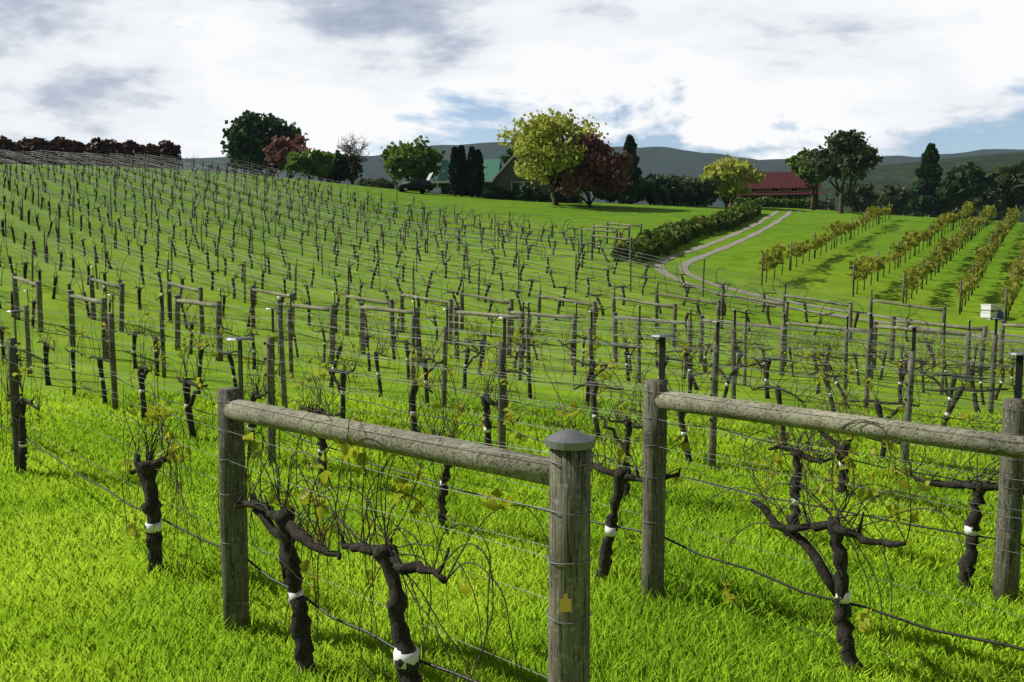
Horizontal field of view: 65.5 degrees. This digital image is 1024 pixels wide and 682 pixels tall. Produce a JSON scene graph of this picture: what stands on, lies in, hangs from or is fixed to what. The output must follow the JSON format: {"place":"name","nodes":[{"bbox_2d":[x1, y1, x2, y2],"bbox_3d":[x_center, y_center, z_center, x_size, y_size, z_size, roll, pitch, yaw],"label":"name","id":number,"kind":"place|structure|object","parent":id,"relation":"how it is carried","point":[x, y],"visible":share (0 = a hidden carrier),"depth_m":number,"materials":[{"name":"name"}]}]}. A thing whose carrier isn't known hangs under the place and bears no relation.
{"place":"outdoors","nodes":[
{"label":"outdoors","id":0,"kind":"place"},
{"bbox_2d":[0,142,1023,681],"bbox_3d":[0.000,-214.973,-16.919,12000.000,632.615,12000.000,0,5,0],"label":"ground","id":1,"kind":"structure","parent":0,"point":[828,270],"depth_m":43.62,"materials":[{"name":"green plant"}]},
{"bbox_2d":[0,135,182,168],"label":"photinia hedge","id":2,"kind":"object","parent":1,"relation":"on","point":[98,146],"visible":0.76,"depth_m":97.90,"materials":[{"name":"red plant"}]},
{"bbox_2d":[220,110,307,175],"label":"tree","id":3,"kind":"object","parent":1,"relation":"on","point":[248,134],"visible":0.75,"depth_m":122.63,"materials":[{"name":"green plant"}]},
{"bbox_2d":[262,134,312,177],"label":"copper tree","id":4,"kind":"object","parent":1,"relation":"on","point":[277,150],"visible":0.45,"depth_m":115.95,"materials":[{"name":"red plant"}]},
{"bbox_2d":[284,148,335,179],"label":"light green shrub","id":5,"kind":"object","parent":1,"relation":"on","point":[315,162],"visible":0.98,"depth_m":112.83,"materials":[{"name":"green plant"}]},
{"bbox_2d":[316,150,363,182],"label":"bush","id":6,"kind":"object","parent":1,"relation":"on","point":[340,172],"visible":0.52,"depth_m":119.37,"materials":[{"name":"green plant"}]},
{"bbox_2d":[335,133,370,184],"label":"bare tree","id":7,"kind":"object","parent":1,"relation":"on","point":[353,157],"visible":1,"depth_m":116.21,"materials":[{"name":"brown plant"}]},
{"bbox_2d":[356,177,398,188],"bbox_3d":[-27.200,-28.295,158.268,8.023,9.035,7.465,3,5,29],"label":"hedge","id":8,"kind":"object","parent":1,"relation":"on","point":[380,182],"visible":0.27,"depth_m":156.79,"materials":[{"name":"green plant"}]},
{"bbox_2d":[379,135,444,181],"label":"light green tree","id":9,"kind":"object","parent":1,"relation":"on","point":[408,160],"visible":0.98,"depth_m":108.86,"materials":[{"name":"green plant"}]},
{"bbox_2d":[396,172,433,192],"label":"car","id":10,"kind":"object","parent":1,"relation":"on","point":[423,186],"visible":0.99,"depth_m":98.77,"materials":[{"name":"grey paint"}]},
{"bbox_2d":[448,146,461,195],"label":"cypress","id":11,"kind":"object","parent":1,"relation":"on","point":[454,176],"visible":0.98,"depth_m":99.72,"materials":[{"name":"green plant"}]},
{"bbox_2d":[457,145,466,195],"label":"cypress","id":12,"kind":"object","parent":1,"relation":"on","point":[463,166],"visible":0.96,"depth_m":100.08,"materials":[{"name":"green plant"}]},
{"bbox_2d":[464,146,478,196],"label":"cypress","id":13,"kind":"object","parent":1,"relation":"on","point":[471,178],"visible":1,"depth_m":99.71,"materials":[{"name":"green plant"}]},
{"bbox_2d":[402,154,549,195],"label":"house","id":14,"kind":"structure","parent":1,"relation":"on","point":[497,174],"depth_m":104.54,"materials":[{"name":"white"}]},
{"bbox_2d":[475,149,484,196],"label":"cypress","id":15,"kind":"object","parent":1,"relation":"on","point":[480,167],"visible":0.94,"depth_m":100.11,"materials":[{"name":"green plant"}]},
{"bbox_2d":[0,149,1023,681],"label":"vines","id":16,"kind":"object","parent":1,"relation":"on","point":[286,531],"visible":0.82,"depth_m":8.77,"materials":[{"name":"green plant"}]},
{"bbox_2d":[0,150,1023,681],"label":"trellis wires","id":17,"kind":"object","parent":1,"relation":"on","point":[702,426],"visible":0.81,"depth_m":18.60,"materials":[{"name":"grey metal"}]},
{"bbox_2d":[3,149,1023,681],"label":"vineyard posts","id":18,"kind":"object","parent":1,"relation":"on","point":[569,541],"visible":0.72,"depth_m":6.05,"materials":[{"name":"wood"}]},
{"bbox_2d":[6,148,1023,611],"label":"vineyard post fittings","id":19,"kind":"object","parent":18,"relation":"attached to","point":[570,440],"visible":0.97,"depth_m":6.11,"materials":[{"name":"grey metal"}]},
{"bbox_2d":[13,222,1023,485],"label":"vineyard brace rails","id":20,"kind":"object","parent":18,"relation":"attached to","point":[513,466],"visible":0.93,"depth_m":4.50,"materials":[{"name":"wood"}]},
{"bbox_2d":[500,131,557,180],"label":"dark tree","id":21,"kind":"object","parent":1,"relation":"on","point":[508,154],"visible":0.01,"depth_m":118.25,"materials":[{"name":"green plant"}]},
{"bbox_2d":[482,182,584,202],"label":"shrubs","id":22,"kind":"object","parent":1,"relation":"on","point":[533,192],"visible":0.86,"depth_m":98.87,"materials":[{"name":"green plant"}]},
{"bbox_2d":[497,108,608,205],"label":"tree","id":23,"kind":"object","parent":1,"relation":"on","point":[534,147],"visible":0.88,"depth_m":89.15,"materials":[{"name":"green plant"}]},
{"bbox_2d":[543,133,633,207],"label":"copper tree","id":24,"kind":"object","parent":1,"relation":"on","point":[598,166],"visible":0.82,"depth_m":89.12,"materials":[{"name":"red plant"}]},
{"bbox_2d":[591,182,633,202],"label":"shrub","id":25,"kind":"object","parent":1,"relation":"on","point":[609,197],"visible":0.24,"depth_m":109.90,"materials":[{"name":"green plant"}]},
{"bbox_2d":[617,133,647,203],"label":"dark conifer tree","id":26,"kind":"object","parent":1,"relation":"on","point":[630,146],"visible":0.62,"depth_m":115.42,"materials":[{"name":"green plant"}]},
{"bbox_2d":[639,173,682,204],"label":"shrub","id":27,"kind":"object","parent":1,"relation":"on","point":[657,188],"visible":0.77,"depth_m":118.44,"materials":[{"name":"green plant"}]},
{"bbox_2d":[651,201,686,205],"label":"tree","id":28,"kind":"object","parent":1,"relation":"on","point":[671,204],"visible":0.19,"depth_m":175.69,"materials":[{"name":"green plant"}]},
{"bbox_2d":[653,174,704,205],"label":"shrub","id":29,"kind":"object","parent":1,"relation":"on","point":[692,187],"visible":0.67,"depth_m":120.02,"materials":[{"name":"green plant"}]},
{"bbox_2d":[610,200,761,262],"bbox_3d":[16.149,-9.657,66.374,3.378,7.231,42.771,2,5,27],"label":"driveway hedge","id":30,"kind":"object","parent":1,"relation":"on","point":[666,238],"visible":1,"depth_m":58.42,"materials":[{"name":"green plant"}]},
{"bbox_2d":[684,200,712,206],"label":"tree","id":31,"kind":"object","parent":1,"relation":"on","point":[707,203],"visible":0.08,"depth_m":180.24,"materials":[{"name":"green plant"}]},
{"bbox_2d":[678,175,720,206],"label":"shrub","id":32,"kind":"object","parent":1,"relation":"on","point":[702,198],"visible":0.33,"depth_m":125.04,"materials":[{"name":"green plant"}]},
{"bbox_2d":[697,154,768,206],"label":"tree","id":33,"kind":"object","parent":1,"relation":"on","point":[727,176],"visible":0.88,"depth_m":128.50,"materials":[{"name":"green plant"}]},
{"bbox_2d":[733,196,810,208],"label":"hedge","id":34,"kind":"object","parent":1,"relation":"on","point":[786,202],"visible":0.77,"depth_m":138.79,"materials":[{"name":"green plant"}]},
{"bbox_2d":[727,171,826,209],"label":"house","id":35,"kind":"structure","parent":1,"relation":"on","point":[789,185],"depth_m":147.35,"materials":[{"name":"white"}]},
{"bbox_2d":[785,147,833,209],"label":"pale tree","id":36,"kind":"object","parent":1,"relation":"on","point":[795,162],"visible":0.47,"depth_m":132.45,"materials":[{"name":"green plant"}]},
{"bbox_2d":[818,198,837,210],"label":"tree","id":37,"kind":"object","parent":1,"relation":"on","point":[830,204],"visible":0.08,"depth_m":209.15,"materials":[{"name":"green plant"}]},
{"bbox_2d":[654,209,1023,341],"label":"driveway tracks","id":38,"kind":"object","parent":1,"relation":"on","point":[702,256],"visible":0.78,"depth_m":46.84},
{"bbox_2d":[800,129,883,213],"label":"pale tree","id":39,"kind":"object","parent":1,"relation":"on","point":[853,154],"visible":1,"depth_m":108.29,"materials":[{"name":"green plant"}]},
{"bbox_2d":[832,182,878,211],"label":"tree","id":40,"kind":"object","parent":1,"relation":"on","point":[863,197],"visible":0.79,"depth_m":165.88,"materials":[{"name":"green plant"}]},
{"bbox_2d":[850,193,888,214],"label":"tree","id":41,"kind":"object","parent":1,"relation":"on","point":[875,205],"visible":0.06,"depth_m":195.03,"materials":[{"name":"green plant"}]},
{"bbox_2d":[761,202,1023,322],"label":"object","id":42,"kind":"object","parent":1,"relation":"on","point":[1006,310],"visible":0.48,"depth_m":50.29,"materials":[{"name":"brown wood"}]},
{"bbox_2d":[758,201,1023,308],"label":"vine leaves","id":43,"kind":"object","parent":42,"relation":"on","point":[982,254],"visible":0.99,"depth_m":51.25,"materials":[{"name":"green plant"}]},
{"bbox_2d":[876,184,916,215],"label":"tree","id":44,"kind":"object","parent":1,"relation":"on","point":[897,197],"visible":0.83,"depth_m":185.73,"materials":[{"name":"green plant"}]},
{"bbox_2d":[906,143,954,217],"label":"dark conifer tree","id":45,"kind":"object","parent":1,"relation":"on","point":[926,201],"visible":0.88,"depth_m":156.46,"materials":[{"name":"green plant"}]},
{"bbox_2d":[943,203,979,218],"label":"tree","id":46,"kind":"object","parent":1,"relation":"on","point":[955,208],"visible":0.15,"depth_m":204.34,"materials":[{"name":"green plant"}]},
{"bbox_2d":[935,162,995,218],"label":"tree","id":47,"kind":"object","parent":1,"relation":"on","point":[959,187],"visible":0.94,"depth_m":146.33,"materials":[{"name":"green plant"}]},
{"bbox_2d":[964,187,1012,219],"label":"tree","id":48,"kind":"object","parent":1,"relation":"on","point":[989,196],"visible":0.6,"depth_m":165.99,"materials":[{"name":"green plant"}]},
{"bbox_2d":[980,304,1003,319],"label":"picking bins","id":49,"kind":"object","parent":1,"relation":"on","point":[989,311],"visible":0.9,"depth_m":39.06,"materials":[{"name":"white plastic"}]},
{"bbox_2d":[987,161,1023,208],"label":"tree","id":50,"kind":"object","parent":1,"relation":"on","point":[1009,179],"visible":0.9,"depth_m":146.50,"materials":[{"name":"green plant"}]},
{"bbox_2d":[990,205,1022,221],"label":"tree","id":51,"kind":"object","parent":1,"relation":"on","point":[1001,210],"visible":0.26,"depth_m":214.70,"materials":[{"name":"green plant"}]},
{"bbox_2d":[1009,196,1023,208],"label":"tree","id":52,"kind":"object","parent":1,"relation":"on","point":[1019,202],"visible":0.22,"depth_m":164.25,"materials":[{"name":"green plant"}]},
{"bbox_2d":[0,385,1023,681],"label":"grass","id":53,"kind":"structure","parent":0,"point":[340,566],"depth_m":6.34,"materials":[{"name":"green plant"}]},
{"bbox_2d":[0,0,1023,159],"label":"sky","id":54,"kind":"structure","parent":0,"point":[752,79],"materials":[{"name":"white"}]}
]}

